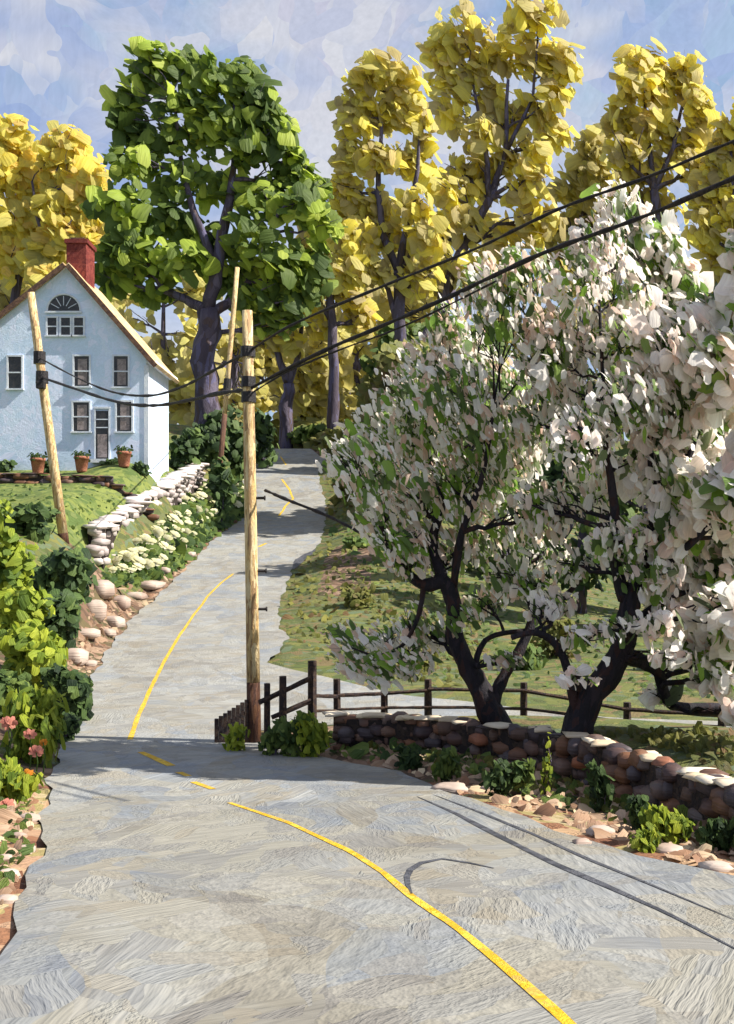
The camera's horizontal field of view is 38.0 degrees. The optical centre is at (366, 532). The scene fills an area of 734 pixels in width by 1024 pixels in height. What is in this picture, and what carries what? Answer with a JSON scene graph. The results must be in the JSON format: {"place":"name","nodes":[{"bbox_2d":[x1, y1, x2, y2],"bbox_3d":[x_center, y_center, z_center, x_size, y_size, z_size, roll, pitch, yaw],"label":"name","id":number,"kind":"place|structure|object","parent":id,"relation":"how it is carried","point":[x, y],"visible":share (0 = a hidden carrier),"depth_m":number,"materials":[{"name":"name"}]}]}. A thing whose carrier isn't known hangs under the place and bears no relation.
{"place":"outdoors","nodes":[
{"label":"outdoors","id":0,"kind":"place"},
{"bbox_2d":[0,449,733,1023],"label":"road","id":1,"kind":"structure","parent":0,"point":[156,893],"depth_m":10.01,"materials":[{"name":"asphalt"}]},
{"bbox_2d":[128,574,232,738],"bbox_3d":[-6.525,3.283,39.191,1.120,2.281,33.192,0,0,-3],"label":"road line","id":2,"kind":"object","parent":1,"relation":"on","point":[136,720],"visible":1,"depth_m":32.16,"materials":[{"name":"yellow paint"}]},
{"bbox_2d":[228,802,575,1023],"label":"road line","id":3,"kind":"object","parent":1,"relation":"on","point":[549,1005],"visible":1,"depth_m":8.37,"materials":[{"name":"yellow paint"}]},
{"bbox_2d":[417,796,733,947],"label":"tar seam","id":4,"kind":"object","parent":1,"relation":"on","point":[554,863],"visible":1,"depth_m":10.72,"materials":[{"name":"asphalt"}]},
{"bbox_2d":[433,794,732,918],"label":"tar seam","id":5,"kind":"object","parent":1,"relation":"on","point":[572,851],"visible":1,"depth_m":11.52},
{"bbox_2d":[0,422,733,954],"bbox_3d":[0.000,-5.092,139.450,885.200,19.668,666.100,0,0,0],"label":"ground","id":6,"kind":"structure","parent":0,"point":[294,654],"depth_m":42.08,"materials":[{"name":"plant"}]},
{"bbox_2d":[0,203,30,310],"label":"budding tree","id":7,"kind":"object","parent":6,"relation":"on","point":[5,294],"visible":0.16,"depth_m":145.10,"materials":[{"name":"yellow plant"}]},
{"bbox_2d":[0,669,33,717],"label":"shrub","id":8,"kind":"object","parent":6,"relation":"on","point":[13,680],"visible":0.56,"depth_m":22.79,"materials":[{"name":"green plant"}]},
{"bbox_2d":[0,499,38,613],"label":"shrub","id":9,"kind":"object","parent":6,"relation":"on","point":[17,565],"visible":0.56,"depth_m":32.79,"materials":[{"name":"green plant"}]},
{"bbox_2d":[0,792,38,904],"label":"verge leaves","id":10,"kind":"object","parent":6,"relation":"on","point":[7,813],"visible":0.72,"depth_m":13.13,"materials":[{"name":"plant"}]},
{"bbox_2d":[0,786,40,889],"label":"verge grass","id":11,"kind":"structure","parent":6,"relation":"on","point":[28,848],"depth_m":11.62,"materials":[{"name":"green plant"}]},
{"bbox_2d":[0,113,42,302],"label":"budding tree","id":12,"kind":"object","parent":6,"relation":"on","point":[19,153],"visible":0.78,"depth_m":98.63,"materials":[{"name":"yellow plant"}]},
{"bbox_2d":[0,755,47,803],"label":"shrub","id":13,"kind":"object","parent":6,"relation":"on","point":[15,780],"visible":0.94,"depth_m":15.04,"materials":[{"name":"green plant"}]},
{"bbox_2d":[0,585,54,629],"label":"shrub","id":14,"kind":"object","parent":6,"relation":"on","point":[25,604],"visible":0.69,"depth_m":28.70,"materials":[{"name":"green plant"}]},
{"bbox_2d":[3,501,60,543],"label":"shrub","id":15,"kind":"object","parent":6,"relation":"on","point":[31,520],"visible":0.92,"depth_m":41.33,"materials":[{"name":"green plant"}]},
{"bbox_2d":[0,618,67,689],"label":"shrub","id":16,"kind":"object","parent":6,"relation":"on","point":[32,647],"visible":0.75,"depth_m":26.06,"materials":[{"name":"green plant"}]},
{"bbox_2d":[0,680,69,767],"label":"shrub","id":17,"kind":"object","parent":6,"relation":"on","point":[38,711],"visible":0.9,"depth_m":19.32,"materials":[{"name":"green plant"}]},
{"bbox_2d":[27,451,47,472],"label":"flower pot","id":18,"kind":"object","parent":6,"relation":"on","point":[38,462],"visible":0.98,"depth_m":60.05,"materials":[{"name":"ceramic"}]},
{"bbox_2d":[27,292,69,543],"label":"utility pole","id":19,"kind":"object","parent":6,"relation":"on","point":[42,387],"visible":0.94,"depth_m":43.84,"materials":[{"name":"brown wood"}]},
{"bbox_2d":[40,354,240,396],"bbox_3d":[-8.007,-5.421,33.206,0.090,3.655,24.258,0,0,-27],"label":"overhead cable","id":20,"kind":"object","parent":19,"relation":"attached to","point":[190,382],"visible":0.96,"depth_m":28.13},
{"bbox_2d":[12,120,111,286],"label":"budding tree","id":21,"kind":"object","parent":6,"relation":"on","point":[69,166],"visible":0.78,"depth_m":96.69,"materials":[{"name":"yellow plant"}]},
{"bbox_2d":[43,588,81,648],"bbox_3d":[-10.162,2.960,33.903,2.106,2.374,2.178,0,0,0],"label":"shrub","id":22,"kind":"object","parent":6,"relation":"on","point":[64,619],"visible":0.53,"depth_m":33.76,"materials":[{"name":"green plant"}]},
{"bbox_2d":[27,547,98,603],"bbox_3d":[-11.067,1.580,38.083,2.776,2.173,2.574,0,0,0],"label":"shrub","id":23,"kind":"object","parent":6,"relation":"on","point":[73,570],"visible":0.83,"depth_m":37.44,"materials":[{"name":"green plant"}]},
{"bbox_2d":[40,663,93,720],"bbox_3d":[-7.046,3.822,24.939,1.299,1.550,1.163,0,0,0],"label":"shrub","id":24,"kind":"object","parent":6,"relation":"on","point":[75,685],"visible":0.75,"depth_m":24.78,"materials":[{"name":"green plant"}]},
{"bbox_2d":[56,711,81,743],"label":"shrub","id":25,"kind":"object","parent":6,"relation":"on","point":[72,722],"visible":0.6,"depth_m":22.42,"materials":[{"name":"green plant"}]},
{"bbox_2d":[0,483,155,534],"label":"lawn grass","id":26,"kind":"structure","parent":6,"relation":"on","point":[80,507],"depth_m":52.81,"materials":[{"name":"green plant"}]},
{"bbox_2d":[68,648,88,665],"bbox_3d":[-9.177,3.921,33.439,0.822,0.622,0.584,0,0,0],"label":"boulder","id":27,"kind":"object","parent":6,"relation":"on","point":[78,655],"visible":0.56,"depth_m":33.26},
{"bbox_2d":[0,473,159,520],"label":"stone wall","id":28,"kind":"structure","parent":6,"relation":"on","point":[37,478],"depth_m":57.26,"materials":[{"name":"stone"}]},
{"bbox_2d":[0,237,178,481],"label":"house","id":29,"kind":"structure","parent":6,"relation":"on","point":[88,332],"depth_m":62.00,"materials":[{"name":"paint"}]},
{"bbox_2d":[5,355,23,389],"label":"window","id":30,"kind":"structure","parent":29,"relation":"in","point":[14,363],"depth_m":61.97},
{"bbox_2d":[45,293,81,312],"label":"window","id":31,"kind":"structure","parent":29,"relation":"in","point":[63,303],"depth_m":61.97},
{"bbox_2d":[70,400,91,432],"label":"window","id":32,"kind":"structure","parent":29,"relation":"in","point":[80,409],"depth_m":61.96,"materials":[{"name":"wood"}]},
{"bbox_2d":[72,354,91,387],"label":"window","id":33,"kind":"structure","parent":29,"relation":"in","point":[81,363],"depth_m":61.96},
{"bbox_2d":[94,407,110,458],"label":"door","id":34,"kind":"structure","parent":29,"relation":"in","point":[101,419],"depth_m":61.91,"materials":[{"name":"wood"}]},
{"bbox_2d":[111,354,130,387],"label":"window","id":35,"kind":"structure","parent":29,"relation":"in","point":[120,362],"depth_m":61.96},
{"bbox_2d":[114,400,133,432],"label":"window","id":36,"kind":"structure","parent":29,"relation":"in","point":[123,413],"depth_m":61.96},
{"bbox_2d":[86,599,106,621],"bbox_3d":[-10.252,2.958,40.181,0.830,0.885,0.673,0,0,0],"label":"boulder","id":37,"kind":"object","parent":6,"relation":"on","point":[98,608],"visible":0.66,"depth_m":39.99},
{"bbox_2d":[93,580,114,598],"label":"boulder","id":38,"kind":"object","parent":6,"relation":"on","point":[105,589],"visible":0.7,"depth_m":42.86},
{"bbox_2d":[113,445,133,467],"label":"flower pot","id":39,"kind":"object","parent":6,"relation":"on","point":[124,455],"visible":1,"depth_m":60.05,"materials":[{"name":"orange ceramic"}]},
{"bbox_2d":[83,463,208,569],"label":"stone wall","id":40,"kind":"structure","parent":6,"relation":"on","point":[173,488],"depth_m":56.33,"materials":[{"name":"stone"}]},
{"bbox_2d":[67,520,236,672],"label":"roadside leaves","id":41,"kind":"object","parent":6,"relation":"on","point":[101,639],"visible":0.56,"depth_m":39.81,"materials":[{"name":"beige plant"}]},
{"bbox_2d":[111,253,222,424],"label":"budding tree","id":42,"kind":"object","parent":6,"relation":"on","point":[162,347],"visible":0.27,"depth_m":139.69,"materials":[{"name":"yellow plant"}]},
{"bbox_2d":[101,468,243,587],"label":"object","id":43,"kind":"structure","parent":6,"relation":"on","point":[181,549],"depth_m":60.08,"materials":[{"name":"green plant"}]},
{"bbox_2d":[101,479,243,586],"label":"bank grass","id":44,"kind":"structure","parent":6,"relation":"on","point":[177,543],"depth_m":59.69,"materials":[{"name":"green plant"}]},
{"bbox_2d":[169,427,203,470],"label":"shrub","id":45,"kind":"object","parent":6,"relation":"on","point":[184,451],"visible":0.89,"depth_m":73.69,"materials":[{"name":"green plant"}]},
{"bbox_2d":[182,408,230,463],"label":"shrub","id":46,"kind":"object","parent":6,"relation":"on","point":[210,429],"visible":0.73,"depth_m":77.45,"materials":[{"name":"green plant"}]},
{"bbox_2d":[79,36,347,427],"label":"maple tree","id":47,"kind":"object","parent":6,"relation":"on","point":[249,122],"visible":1,"depth_m":79.44,"materials":[{"name":"green plant"}]},
{"bbox_2d":[205,456,237,525],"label":"shrub","id":48,"kind":"object","parent":6,"relation":"on","point":[221,486],"visible":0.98,"depth_m":71.81,"materials":[{"name":"green plant"}]},
{"bbox_2d":[218,267,239,462],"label":"utility pole","id":49,"kind":"object","parent":6,"relation":"on","point":[227,383],"visible":0.71,"depth_m":75.85,"materials":[{"name":"beige wood"}]},
{"bbox_2d":[214,700,248,742],"bbox_3d":[-2.827,4.050,22.347,0.739,1.116,0.144,0,0,0],"label":"board fence","id":50,"kind":"object","parent":6,"relation":"on","point":[239,714],"visible":0.49,"depth_m":22.27,"materials":[{"name":"brown wood"}]},
{"bbox_2d":[220,722,249,750],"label":"weed","id":51,"kind":"object","parent":6,"relation":"on","point":[234,738],"visible":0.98,"depth_m":21.09,"materials":[{"name":"green plant"}]},
{"bbox_2d":[173,323,298,427],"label":"budding tree","id":52,"kind":"object","parent":6,"relation":"on","point":[183,373],"visible":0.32,"depth_m":121.56,"materials":[{"name":"yellow plant"}]},
{"bbox_2d":[224,403,257,487],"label":"shrub","id":53,"kind":"object","parent":6,"relation":"on","point":[234,455],"visible":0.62,"depth_m":81.67,"materials":[{"name":"green plant"}]},
{"bbox_2d":[187,313,298,419],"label":"budding tree","id":54,"kind":"object","parent":6,"relation":"on","point":[261,364],"visible":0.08,"depth_m":137.05,"materials":[{"name":"yellow plant"}]},
{"bbox_2d":[241,310,267,742],"bbox_3d":[-2.377,0.009,22.399,0.564,9.350,0.319,0,0,0],"label":"utility pole","id":55,"kind":"object","parent":6,"relation":"on","point":[248,401],"visible":0.95,"depth_m":22.29,"materials":[{"name":"brown wood"}]},
{"bbox_2d":[42,377,242,406],"bbox_3d":[-7.982,-4.710,33.188,0.168,3.498,24.218,0,0,-27],"label":"overhead cable","id":56,"kind":"object","parent":55,"relation":"attached to","point":[222,392],"visible":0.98,"depth_m":28.70,"materials":[{"name":"rubber"}]},
{"bbox_2d":[264,489,371,537],"bbox_3d":[-0.906,-0.313,21.257,3.376,1.220,0.171,0,0,41],"label":"drop cable","id":57,"kind":"object","parent":55,"relation":"attached to","point":[284,498],"visible":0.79,"depth_m":21.35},
{"bbox_2d":[252,280,496,392],"bbox_3d":[-0.173,-3.540,20.058,0.048,1.322,6.595,0,0,-45],"label":"overhead cable","id":58,"kind":"object","parent":55,"relation":"attached to","point":[397,328],"visible":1,"depth_m":19.57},
{"bbox_2d":[250,175,733,388],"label":"overhead cable","id":59,"kind":"object","parent":55,"relation":"attached to","point":[677,202],"visible":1,"depth_m":17.48,"materials":[{"name":"rubber"}]},
{"bbox_2d":[251,139,733,349],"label":"overhead cable","id":60,"kind":"object","parent":55,"relation":"attached to","point":[659,172],"visible":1,"depth_m":17.41,"materials":[{"name":"rubber"}]},
{"bbox_2d":[242,408,279,467],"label":"shrub","id":61,"kind":"object","parent":6,"relation":"on","point":[264,432],"visible":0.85,"depth_m":99.23,"materials":[{"name":"green plant"}]},
{"bbox_2d":[235,303,307,448],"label":"budding tree","id":62,"kind":"object","parent":6,"relation":"on","point":[277,346],"visible":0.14,"depth_m":111.43,"materials":[{"name":"yellow plant"}]},
{"bbox_2d":[257,715,287,755],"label":"weed","id":63,"kind":"object","parent":6,"relation":"on","point":[271,742],"visible":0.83,"depth_m":20.52,"materials":[{"name":"green plant"}]},
{"bbox_2d":[258,676,311,732],"bbox_3d":[-1.651,3.727,21.492,1.087,1.693,0.352,0,0,0],"label":"rail fence","id":64,"kind":"object","parent":6,"relation":"on","point":[281,693],"visible":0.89,"depth_m":21.49,"materials":[{"name":"brown wood"}]},
{"bbox_2d":[276,715,303,756],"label":"weed","id":65,"kind":"object","parent":6,"relation":"on","point":[289,747],"visible":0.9,"depth_m":20.33,"materials":[{"name":"green plant"}]},
{"bbox_2d":[235,324,357,421],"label":"budding tree","id":66,"kind":"object","parent":6,"relation":"on","point":[311,382],"visible":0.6,"depth_m":122.79,"materials":[{"name":"yellow plant"}]},
{"bbox_2d":[270,416,328,450],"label":"hill grass","id":67,"kind":"structure","parent":6,"relation":"on","point":[313,441],"depth_m":114.70,"materials":[{"name":"green plant"}]},
{"bbox_2d":[278,423,326,444],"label":"shrub","id":68,"kind":"object","parent":6,"relation":"on","point":[300,434],"visible":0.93,"depth_m":110.48,"materials":[{"name":"green plant"}]},
{"bbox_2d":[295,710,329,756],"bbox_3d":[-1.050,3.872,20.334,0.729,1.044,0.497,0,0,-23],"label":"weed","id":69,"kind":"object","parent":6,"relation":"on","point":[313,738],"visible":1,"depth_m":20.20,"materials":[{"name":"green plant"}]},
{"bbox_2d":[317,425,345,461],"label":"shrub","id":70,"kind":"object","parent":6,"relation":"on","point":[330,433],"visible":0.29,"depth_m":97.43,"materials":[{"name":"green plant"}]},
{"bbox_2d":[295,226,382,428],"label":"budding tree","id":71,"kind":"object","parent":6,"relation":"on","point":[359,315],"visible":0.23,"depth_m":109.92,"materials":[{"name":"yellow plant"}]},
{"bbox_2d":[302,326,377,421],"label":"budding tree","id":72,"kind":"object","parent":6,"relation":"on","point":[357,351],"visible":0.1,"depth_m":133.36,"materials":[{"name":"yellow plant"}]},
{"bbox_2d":[341,584,375,609],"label":"shrub","id":73,"kind":"object","parent":6,"relation":"on","point":[358,597],"visible":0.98,"depth_m":45.90,"materials":[{"name":"green plant"}]},
{"bbox_2d":[280,456,494,687],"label":"slope grass","id":74,"kind":"structure","parent":6,"relation":"on","point":[384,597],"depth_m":47.73,"materials":[{"name":"green plant"}]},
{"bbox_2d":[325,46,455,341],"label":"budding tree","id":75,"kind":"object","parent":6,"relation":"on","point":[374,221],"visible":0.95,"depth_m":95.28,"materials":[{"name":"yellow plant"}]},
{"bbox_2d":[360,284,453,370],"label":"budding tree","id":76,"kind":"object","parent":6,"relation":"on","point":[379,298],"visible":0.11,"depth_m":124.74,"materials":[{"name":"yellow plant"}]},
{"bbox_2d":[393,743,423,769],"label":"weed","id":77,"kind":"object","parent":6,"relation":"on","point":[410,758],"visible":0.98,"depth_m":18.73,"materials":[{"name":"green plant"}]},
{"bbox_2d":[345,335,506,496],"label":"roadside tree","id":78,"kind":"object","parent":6,"relation":"on","point":[386,357],"visible":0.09,"depth_m":70.62,"materials":[{"name":"green plant"}]},
{"bbox_2d":[359,314,512,378],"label":"roadside tree","id":79,"kind":"object","parent":6,"relation":"on","point":[370,366],"visible":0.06,"depth_m":100.73,"materials":[{"name":"plant"}]},
{"bbox_2d":[431,745,465,781],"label":"weed","id":80,"kind":"object","parent":6,"relation":"on","point":[445,767],"visible":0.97,"depth_m":17.31,"materials":[{"name":"green plant"}]},
{"bbox_2d":[307,235,590,723],"bbox_3d":[1.419,-0.487,19.660,5.172,9.235,3.865,0,0,0],"label":"apple tree","id":81,"kind":"object","parent":6,"relation":"on","point":[403,543],"visible":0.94,"depth_m":19.36,"materials":[{"name":"white plant"}]},
{"bbox_2d":[431,782,467,793],"bbox_3d":[1.276,3.960,16.501,0.592,0.168,0.459,0,0,-14],"label":"boulder","id":82,"kind":"object","parent":6,"relation":"on","point":[452,787],"visible":0.7,"depth_m":16.39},
{"bbox_2d":[434,356,547,584],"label":"roadside tree","id":83,"kind":"object","parent":6,"relation":"on","point":[490,559],"visible":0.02,"depth_m":54.65,"materials":[{"name":"green plant"}]},
{"bbox_2d":[479,758,513,796],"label":"weed","id":84,"kind":"object","parent":6,"relation":"on","point":[498,780],"visible":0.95,"depth_m":15.74,"materials":[{"name":"green plant"}]},
{"bbox_2d":[410,0,585,314],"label":"budding tree","id":85,"kind":"object","parent":6,"relation":"on","point":[497,120],"visible":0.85,"depth_m":103.46,"materials":[{"name":"yellow plant"}]},
{"bbox_2d":[290,720,733,850],"bbox_3d":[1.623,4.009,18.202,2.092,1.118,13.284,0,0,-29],"label":"verge grass","id":86,"kind":"structure","parent":6,"relation":"on","point":[356,752],"depth_m":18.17,"materials":[{"name":"green plant"}]},
{"bbox_2d":[308,660,725,726],"bbox_3d":[2.974,3.562,21.907,8.337,1.884,1.210,0,0,6],"label":"rail fence","id":87,"kind":"object","parent":6,"relation":"on","point":[428,707],"visible":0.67,"depth_m":22.27,"materials":[{"name":"brown wood"}]},
{"bbox_2d":[495,643,546,670],"bbox_3d":[5.036,4.144,34.978,1.710,1.110,1.348,0,0,-41],"label":"shrub","id":88,"kind":"object","parent":6,"relation":"on","point":[532,652],"visible":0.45,"depth_m":34.77,"materials":[{"name":"green plant"}]},
{"bbox_2d":[328,470,717,701],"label":"slope grass","id":89,"kind":"structure","parent":6,"relation":"on","point":[334,529],"depth_m":45.82,"materials":[{"name":"green plant"}]},
{"bbox_2d":[511,758,535,796],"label":"weed","id":90,"kind":"object","parent":6,"relation":"on","point":[523,771],"visible":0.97,"depth_m":15.77,"materials":[{"name":"green plant"}]},
{"bbox_2d":[322,711,733,834],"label":"stone wall","id":91,"kind":"structure","parent":6,"relation":"on","point":[699,793],"depth_m":17.11,"materials":[{"name":"stone"}]},
{"bbox_2d":[326,740,733,872],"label":"rocks","id":92,"kind":"object","parent":6,"relation":"on","point":[689,850],"visible":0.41,"depth_m":14.59,"materials":[{"name":"beige stone"}]},
{"bbox_2d":[540,732,553,795],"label":"weed","id":93,"kind":"object","parent":6,"relation":"on","point":[546,763],"visible":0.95,"depth_m":16.18,"materials":[{"name":"green plant"}]},
{"bbox_2d":[530,618,579,657],"bbox_3d":[7.064,3.869,40.075,1.954,1.872,1.466,0,0,20],"label":"shrub","id":94,"kind":"object","parent":6,"relation":"on","point":[556,630],"visible":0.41,"depth_m":39.81,"materials":[{"name":"green plant"}]},
{"bbox_2d":[507,352,635,613],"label":"roadside tree","id":95,"kind":"object","parent":6,"relation":"on","point":[553,473],"visible":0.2,"depth_m":49.87,"materials":[{"name":"green plant"}]},
{"bbox_2d":[528,123,626,412],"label":"budding tree","id":96,"kind":"object","parent":6,"relation":"on","point":[584,165],"visible":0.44,"depth_m":118.72,"materials":[{"name":"yellow plant"}]},
{"bbox_2d":[582,759,615,812],"bbox_3d":[3.242,3.583,14.906,0.478,0.841,0.321,0,0,31],"label":"weed","id":97,"kind":"object","parent":6,"relation":"on","point":[601,787],"visible":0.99,"depth_m":14.84,"materials":[{"name":"green plant"}]},
{"bbox_2d":[506,179,733,734],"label":"apple tree","id":98,"kind":"object","parent":6,"relation":"on","point":[678,575],"visible":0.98,"depth_m":17.51,"materials":[{"name":"white plant"}]},
{"bbox_2d":[579,365,666,557],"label":"roadside tree","id":99,"kind":"object","parent":6,"relation":"on","point":[629,507],"visible":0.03,"depth_m":45.99,"materials":[{"name":"green plant"}]},
{"bbox_2d":[625,794,651,829],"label":"weed","id":100,"kind":"object","parent":6,"relation":"on","point":[635,804],"visible":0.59,"depth_m":12.95,"materials":[{"name":"green plant"}]},
{"bbox_2d":[628,821,664,852],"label":"weed","id":101,"kind":"object","parent":6,"relation":"on","point":[644,840],"visible":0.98,"depth_m":11.86,"materials":[{"name":"green plant"}]},
{"bbox_2d":[599,37,716,335],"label":"budding tree","id":102,"kind":"object","parent":6,"relation":"on","point":[657,86],"visible":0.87,"depth_m":111.30,"materials":[{"name":"yellow plant"}]},
{"bbox_2d":[594,721,733,774],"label":"slope grass","id":103,"kind":"structure","parent":6,"relation":"on","point":[724,742],"depth_m":17.56,"materials":[{"name":"green plant"}]},
{"bbox_2d":[638,804,694,844],"bbox_3d":[3.464,3.421,12.376,0.655,0.612,0.534,0,0,28],"label":"weed","id":104,"kind":"object","parent":6,"relation":"on","point":[672,826],"visible":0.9,"depth_m":12.25,"materials":[{"name":"green plant"}]},
{"bbox_2d":[681,97,733,296],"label":"budding tree","id":105,"kind":"object","parent":6,"relation":"on","point":[705,238],"visible":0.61,"depth_m":105.79,"materials":[{"name":"yellow plant"}]},
{"bbox_2d":[694,816,733,851],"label":"weed","id":106,"kind":"object","parent":6,"relation":"on","point":[718,832],"visible":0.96,"depth_m":11.93,"materials":[{"name":"green plant"}]},
{"bbox_2d":[697,860,733,871],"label":"boulder","id":107,"kind":"object","parent":6,"relation":"on","point":[720,866],"visible":0.63,"depth_m":10.83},
{"bbox_2d":[0,0,733,440],"label":"sky","id":108,"kind":"structure","parent":0,"point":[56,56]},
{"bbox_2d":[260,663,731,729],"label":"driveway","id":109,"kind":"structure","parent":0,"point":[270,673],"depth_m":27.77,"materials":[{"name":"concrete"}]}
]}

